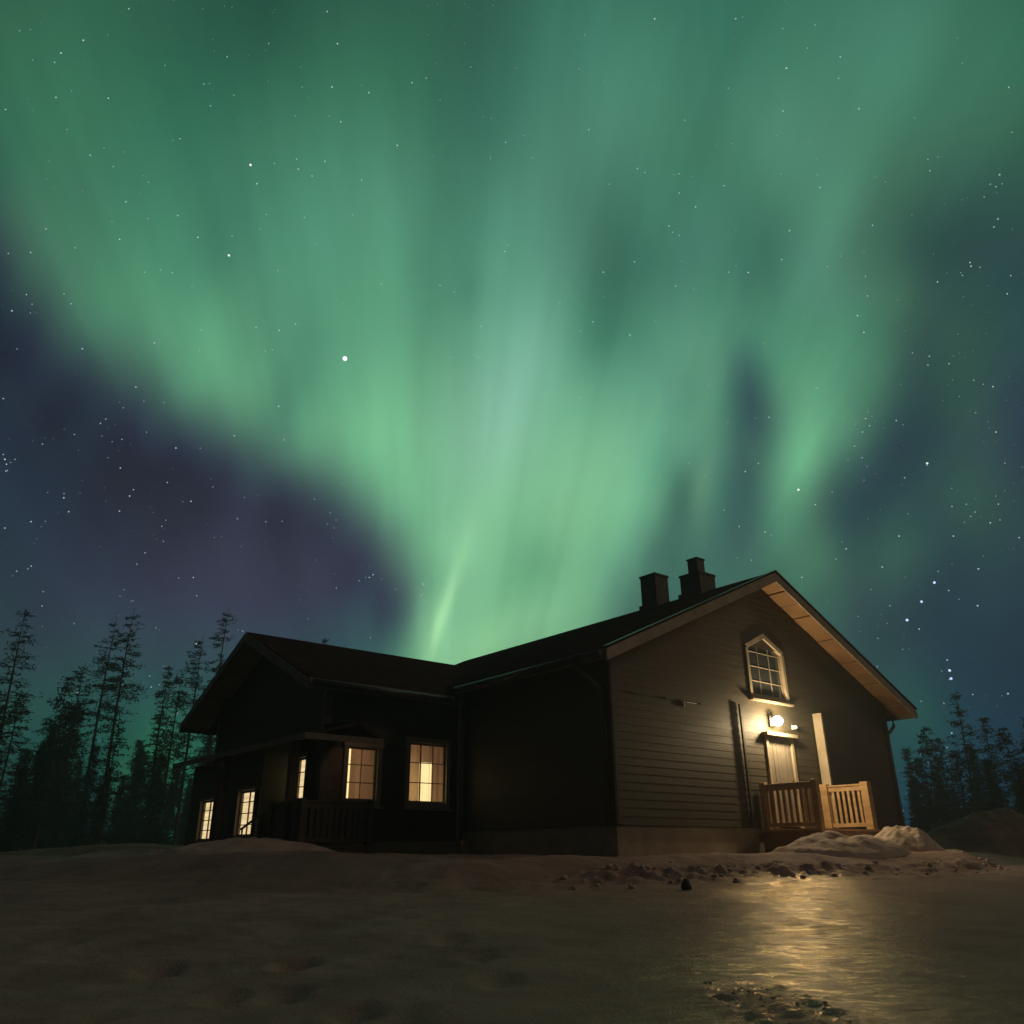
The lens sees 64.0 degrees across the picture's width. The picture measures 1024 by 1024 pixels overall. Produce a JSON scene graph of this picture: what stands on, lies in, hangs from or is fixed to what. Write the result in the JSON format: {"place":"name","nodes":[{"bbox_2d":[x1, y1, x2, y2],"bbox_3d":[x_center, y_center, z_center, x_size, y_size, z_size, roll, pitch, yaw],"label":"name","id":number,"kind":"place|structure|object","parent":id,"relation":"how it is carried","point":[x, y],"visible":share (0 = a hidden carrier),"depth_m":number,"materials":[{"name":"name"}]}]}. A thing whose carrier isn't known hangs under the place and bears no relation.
{"place":"outdoors","nodes":[
{"label":"outdoors","id":0,"kind":"place"},
{"bbox_2d":[0,849,1023,1023],"bbox_3d":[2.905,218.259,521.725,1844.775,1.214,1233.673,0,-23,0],"label":"ground","id":1,"kind":"structure","parent":0,"point":[297,937],"depth_m":7.41,"materials":[{"name":"white snow"}]},
{"bbox_2d":[0,704,9,835],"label":"pine tree","id":2,"kind":"object","parent":1,"relation":"on","point":[2,710],"visible":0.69,"depth_m":42.14,"materials":[{"name":"green plant"}]},
{"bbox_2d":[0,765,33,851],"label":"pine tree","id":3,"kind":"object","parent":1,"relation":"on","point":[7,843],"visible":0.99,"depth_m":35.22,"materials":[{"name":"green plant"}]},
{"bbox_2d":[0,689,33,821],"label":"pine tree","id":4,"kind":"object","parent":1,"relation":"on","point":[9,748],"visible":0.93,"depth_m":40.04,"materials":[{"name":"green plant"}]},
{"bbox_2d":[0,748,33,850],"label":"pine tree","id":5,"kind":"object","parent":1,"relation":"on","point":[22,757],"visible":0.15,"depth_m":56.08,"materials":[{"name":"green plant"}]},
{"bbox_2d":[0,608,42,748],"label":"pine tree","id":6,"kind":"object","parent":1,"relation":"on","point":[19,657],"visible":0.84,"depth_m":45.28,"materials":[{"name":"green plant"}]},
{"bbox_2d":[0,740,56,850],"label":"pine tree","id":7,"kind":"object","parent":1,"relation":"on","point":[36,793],"visible":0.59,"depth_m":44.40,"materials":[{"name":"green plant"}]},
{"bbox_2d":[2,726,65,849],"bbox_3d":[-28.778,17.089,50.172,3.712,8.180,3.326,10,-25,-24],"label":"pine tree","id":8,"kind":"object","parent":1,"relation":"on","point":[41,833],"visible":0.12,"depth_m":49.25,"materials":[{"name":"green plant"}]},
{"bbox_2d":[10,676,84,849],"bbox_3d":[-25.132,13.808,44.611,3.686,9.934,4.048,11,-25,-26],"label":"pine tree","id":9,"kind":"object","parent":1,"relation":"on","point":[58,739],"visible":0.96,"depth_m":44.88,"materials":[{"name":"green plant"}]},
{"bbox_2d":[21,705,90,848],"bbox_3d":[-33.326,19.994,60.779,5.166,11.479,5.211,-15,-28,33],"label":"pine tree","id":10,"kind":"object","parent":1,"relation":"on","point":[51,828],"visible":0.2,"depth_m":60.49,"materials":[{"name":"green plant"}]},
{"bbox_2d":[26,663,99,847],"bbox_3d":[-25.972,14.520,48.241,4.668,11.399,4.183,14,-28,-30],"label":"pine tree","id":11,"kind":"object","parent":1,"relation":"on","point":[67,755],"visible":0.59,"depth_m":48.19,"materials":[{"name":"green plant"}]},
{"bbox_2d":[62,758,84,845],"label":"pine tree","id":12,"kind":"object","parent":1,"relation":"on","point":[79,770],"visible":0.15,"depth_m":66.01,"materials":[{"name":"green plant"}]},
{"bbox_2d":[53,744,106,847],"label":"pine tree","id":13,"kind":"object","parent":1,"relation":"on","point":[78,827],"visible":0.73,"depth_m":52.42,"materials":[{"name":"green plant"}]},
{"bbox_2d":[0,843,181,855],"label":"snow bank","id":14,"kind":"structure","parent":1,"relation":"on","point":[80,850],"depth_m":32.52,"materials":[{"name":"white snow"}]},
{"bbox_2d":[83,788,106,844],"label":"pine tree","id":15,"kind":"object","parent":1,"relation":"on","point":[96,823],"visible":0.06,"depth_m":74.47,"materials":[{"name":"green plant"}]},
{"bbox_2d":[83,766,116,844],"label":"pine tree","id":16,"kind":"object","parent":1,"relation":"on","point":[93,833],"visible":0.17,"depth_m":53.94,"materials":[{"name":"green plant"}]},
{"bbox_2d":[74,617,131,845],"bbox_3d":[-27.459,14.598,54.395,3.709,16.000,3.172,3,-23,-8],"label":"pine tree","id":17,"kind":"object","parent":1,"relation":"on","point":[101,703],"visible":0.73,"depth_m":55.36,"materials":[{"name":"green plant"}]},
{"bbox_2d":[83,721,131,843],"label":"pine tree","id":18,"kind":"object","parent":1,"relation":"on","point":[102,784],"visible":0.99,"depth_m":39.02,"materials":[{"name":"green plant"}]},
{"bbox_2d":[101,775,127,843],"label":"pine tree","id":19,"kind":"object","parent":1,"relation":"on","point":[118,804],"visible":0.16,"depth_m":60.96,"materials":[{"name":"green plant"}]},
{"bbox_2d":[89,608,148,844],"bbox_3d":[-23.713,12.918,48.880,3.596,14.812,3.623,-14,-26,29],"label":"pine tree","id":20,"kind":"object","parent":1,"relation":"on","point":[116,710],"visible":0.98,"depth_m":49.55,"materials":[{"name":"green plant"}]},
{"bbox_2d":[103,749,150,843],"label":"pine tree","id":21,"kind":"object","parent":1,"relation":"on","point":[141,789],"visible":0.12,"depth_m":73.49,"materials":[{"name":"green plant"}]},
{"bbox_2d":[102,739,152,843],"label":"pine tree","id":22,"kind":"object","parent":1,"relation":"on","point":[125,829],"visible":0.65,"depth_m":59.81,"materials":[{"name":"green plant"}]},
{"bbox_2d":[123,752,174,844],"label":"pine tree","id":23,"kind":"object","parent":1,"relation":"on","point":[151,819],"visible":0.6,"depth_m":47.83,"materials":[{"name":"green plant"}]},
{"bbox_2d":[132,665,174,837],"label":"pine tree","id":24,"kind":"object","parent":1,"relation":"on","point":[155,750],"visible":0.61,"depth_m":53.91,"materials":[{"name":"green plant"}]},
{"bbox_2d":[134,673,192,843],"bbox_3d":[-19.825,14.324,46.874,2.968,10.586,3.408,-12,-26,24],"label":"pine tree","id":25,"kind":"object","parent":1,"relation":"on","point":[166,772],"visible":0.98,"depth_m":46.87,"materials":[{"name":"green plant"}]},
{"bbox_2d":[153,767,187,845],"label":"pine tree","id":26,"kind":"object","parent":1,"relation":"on","point":[171,818],"visible":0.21,"depth_m":62.46,"materials":[{"name":"green plant"}]},
{"bbox_2d":[135,634,213,845],"bbox_3d":[-22.413,15.798,56.332,4.969,15.179,6.043,-8,-24,17],"label":"pine tree","id":27,"kind":"object","parent":1,"relation":"on","point":[182,778],"visible":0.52,"depth_m":56.26,"materials":[{"name":"green plant"}]},
{"bbox_2d":[168,769,194,845],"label":"pine tree","id":28,"kind":"object","parent":1,"relation":"on","point":[181,836],"visible":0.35,"depth_m":57.59,"materials":[{"name":"green plant"}]},
{"bbox_2d":[171,779,191,840],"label":"pine tree","id":29,"kind":"object","parent":1,"relation":"on","point":[183,806],"visible":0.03,"depth_m":69.49,"materials":[{"name":"green plant"}]},
{"bbox_2d":[168,755,203,843],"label":"pine tree","id":30,"kind":"object","parent":1,"relation":"on","point":[187,810],"visible":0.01,"depth_m":60.12,"materials":[{"name":"green plant"}]},
{"bbox_2d":[166,734,215,843],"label":"pine tree","id":31,"kind":"object","parent":1,"relation":"on","point":[206,745],"visible":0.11,"depth_m":65.04,"materials":[{"name":"green plant"}]},
{"bbox_2d":[188,609,236,754],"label":"pine tree","id":32,"kind":"object","parent":1,"relation":"on","point":[216,669],"visible":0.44,"depth_m":56.95,"materials":[{"name":"green plant"}]},
{"bbox_2d":[161,837,335,855],"bbox_3d":[-4.692,6.082,14.771,3.608,0.405,2.444,0,-23,0],"label":"snow pile","id":33,"kind":"object","parent":1,"relation":"on","point":[240,844],"visible":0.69,"depth_m":14.27,"materials":[{"name":"white snow"}]},
{"bbox_2d":[172,557,917,856],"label":"house","id":34,"kind":"structure","parent":1,"relation":"on","point":[646,729],"depth_m":17.92,"materials":[{"name":"paint"}]},
{"bbox_2d":[193,796,216,843],"bbox_3d":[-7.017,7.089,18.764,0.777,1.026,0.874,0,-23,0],"label":"window","id":35,"kind":"structure","parent":34,"relation":"in","point":[207,807],"depth_m":18.94,"materials":[{"name":"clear glass"}]},
{"bbox_2d":[232,786,260,837],"bbox_3d":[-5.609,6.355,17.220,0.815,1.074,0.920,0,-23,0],"label":"window","id":36,"kind":"structure","parent":34,"relation":"in","point":[247,800],"depth_m":17.39,"materials":[{"name":"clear glass"}]},
{"bbox_2d":[295,751,310,797],"bbox_3d":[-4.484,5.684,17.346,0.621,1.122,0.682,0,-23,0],"label":"window","id":37,"kind":"structure","parent":34,"relation":"in","point":[303,763],"depth_m":17.46,"materials":[{"name":"clear glass"}]},
{"bbox_2d":[317,747,342,843],"bbox_3d":[-3.708,5.787,16.758,0.408,1.872,0.084,17,-28,-36],"label":"door","id":38,"kind":"structure","parent":34,"relation":"in","point":[333,789],"depth_m":16.86,"materials":[{"name":"brown wood"}]},
{"bbox_2d":[340,742,383,808],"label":"window","id":39,"kind":"structure","parent":34,"relation":"in","point":[362,766],"depth_m":17.63,"materials":[{"name":"glass"}]},
{"bbox_2d":[402,736,452,810],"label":"window","id":40,"kind":"structure","parent":34,"relation":"in","point":[427,766],"depth_m":18.63,"materials":[{"name":"glass"}]},
{"bbox_2d":[744,633,793,706],"bbox_3d":[6.074,3.737,19.593,1.632,1.685,0.216,17,-28,-36],"label":"window","id":41,"kind":"structure","parent":34,"relation":"in","point":[766,671],"depth_m":19.62,"materials":[{"name":"paint"}]},
{"bbox_2d":[768,715,782,726],"bbox_3d":[6.130,4.820,18.957,0.247,0.264,0.289,17,-28,-36],"label":"wall lamp","id":42,"kind":"object","parent":34,"relation":"attached to","point":[776,720],"visible":1,"depth_m":18.90,"materials":[{"name":"glass"}]},
{"bbox_2d":[762,731,804,828],"bbox_3d":[6.217,6.108,18.665,1.224,2.052,0.216,17,-28,-36],"label":"door","id":43,"kind":"structure","parent":34,"relation":"in","point":[779,747],"depth_m":18.76,"materials":[{"name":"paint"}]},
{"bbox_2d":[681,879,691,889],"bbox_3d":[2.442,5.227,11.465,0.148,0.162,0.185,5,-23,-14],"label":"rock","id":44,"kind":"object","parent":1,"relation":"on","point":[685,884],"visible":0.86,"depth_m":11.41,"materials":[{"name":"black stone"}]},
{"bbox_2d":[560,851,1009,1023],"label":"snow clods","id":45,"kind":"object","parent":1,"relation":"on","point":[735,880],"visible":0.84,"depth_m":12.67,"materials":[{"name":"white snow"}]},
{"bbox_2d":[772,830,911,858],"bbox_3d":[6.230,6.357,15.531,3.221,0.591,1.909,8,-24,-18],"label":"snow pile","id":46,"kind":"object","parent":1,"relation":"on","point":[837,844],"visible":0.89,"depth_m":15.00,"materials":[{"name":"white snow"}]},
{"bbox_2d":[874,825,945,851],"bbox_3d":[7.997,6.738,16.796,1.809,0.589,1.473,0,-23,0],"label":"snow pile","id":47,"kind":"object","parent":1,"relation":"on","point":[909,838],"visible":0.68,"depth_m":16.41,"materials":[{"name":"white snow"}]},
{"bbox_2d":[900,747,922,827],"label":"pine tree","id":48,"kind":"object","parent":1,"relation":"on","point":[906,755],"visible":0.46,"depth_m":62.37,"materials":[{"name":"green plant"}]},
{"bbox_2d":[906,781,928,832],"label":"pine tree","id":49,"kind":"object","parent":1,"relation":"on","point":[917,811],"visible":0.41,"depth_m":46.07,"materials":[{"name":"green plant"}]},
{"bbox_2d":[905,776,931,830],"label":"pine tree","id":50,"kind":"object","parent":1,"relation":"on","point":[919,800],"visible":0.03,"depth_m":63.15,"materials":[{"name":"green plant"}]},
{"bbox_2d":[908,757,943,830],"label":"pine tree","id":51,"kind":"object","parent":1,"relation":"on","point":[922,801],"visible":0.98,"depth_m":45.07,"materials":[{"name":"green plant"}]},
{"bbox_2d":[909,725,957,825],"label":"pine tree","id":52,"kind":"object","parent":1,"relation":"on","point":[939,767],"visible":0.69,"depth_m":47.05,"materials":[{"name":"green plant"}]},
{"bbox_2d":[929,765,955,830],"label":"pine tree","id":53,"kind":"object","parent":1,"relation":"on","point":[946,821],"visible":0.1,"depth_m":52.67,"materials":[{"name":"green plant"}]},
{"bbox_2d":[929,737,959,823],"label":"pine tree","id":54,"kind":"object","parent":1,"relation":"on","point":[943,772],"visible":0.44,"depth_m":49.07,"materials":[{"name":"green plant"}]},
{"bbox_2d":[945,751,983,818],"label":"pine tree","id":55,"kind":"object","parent":1,"relation":"on","point":[962,787],"visible":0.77,"depth_m":42.51,"materials":[{"name":"green plant"}]},
{"bbox_2d":[943,692,990,808],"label":"pine tree","id":56,"kind":"object","parent":1,"relation":"on","point":[965,734],"visible":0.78,"depth_m":51.60,"materials":[{"name":"green plant"}]},
{"bbox_2d":[966,782,975,807],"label":"pine tree","id":57,"kind":"object","parent":1,"relation":"on","point":[970,796],"visible":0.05,"depth_m":66.33,"materials":[{"name":"green plant"}]},
{"bbox_2d":[927,808,1023,857],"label":"snow bank","id":58,"kind":"structure","parent":1,"relation":"on","point":[999,831],"depth_m":25.88,"materials":[{"name":"white snow"}]},
{"bbox_2d":[963,745,1001,813],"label":"pine tree","id":59,"kind":"object","parent":1,"relation":"on","point":[977,778],"visible":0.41,"depth_m":50.12,"materials":[{"name":"green plant"}]},
{"bbox_2d":[979,759,1010,810],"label":"pine tree","id":60,"kind":"object","parent":1,"relation":"on","point":[986,768],"visible":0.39,"depth_m":43.50,"materials":[{"name":"green plant"}]},
{"bbox_2d":[974,717,1016,807],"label":"pine tree","id":61,"kind":"object","parent":1,"relation":"on","point":[991,746],"visible":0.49,"depth_m":52.36,"materials":[{"name":"green plant"}]},
{"bbox_2d":[990,725,1023,812],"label":"pine tree","id":62,"kind":"object","parent":1,"relation":"on","point":[1010,774],"visible":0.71,"depth_m":47.99,"materials":[{"name":"green plant"}]},
{"bbox_2d":[1010,781,1022,811],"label":"pine tree","id":63,"kind":"object","parent":1,"relation":"on","point":[1015,794],"visible":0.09,"depth_m":54.96,"materials":[{"name":"green plant"}]},
{"bbox_2d":[1011,760,1023,814],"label":"pine tree","id":64,"kind":"object","parent":1,"relation":"on","point":[1019,775],"visible":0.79,"depth_m":41.22,"materials":[{"name":"green plant"}]},
{"bbox_2d":[1018,717,1023,759],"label":"pine tree","id":65,"kind":"object","parent":1,"relation":"on","point":[1022,726],"visible":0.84,"depth_m":55.13,"materials":[{"name":"green plant"}]},
{"bbox_2d":[1019,741,1023,785],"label":"pine tree","id":66,"kind":"object","parent":1,"relation":"on","point":[1022,750],"visible":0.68,"depth_m":43.85,"materials":[{"name":"green plant"}]},
{"bbox_2d":[0,0,1023,845],"label":"sky","id":67,"kind":"structure","parent":0,"point":[332,256],"materials":[{"name":"green"}]},
{"bbox_2d":[2,0,1022,810],"bbox_3d":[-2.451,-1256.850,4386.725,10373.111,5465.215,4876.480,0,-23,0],"label":"stars","id":68,"kind":"object","parent":67,"relation":"in","point":[500,352],"visible":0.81,"depth_m":5414.00,"materials":[{"name":"white"}]}
]}

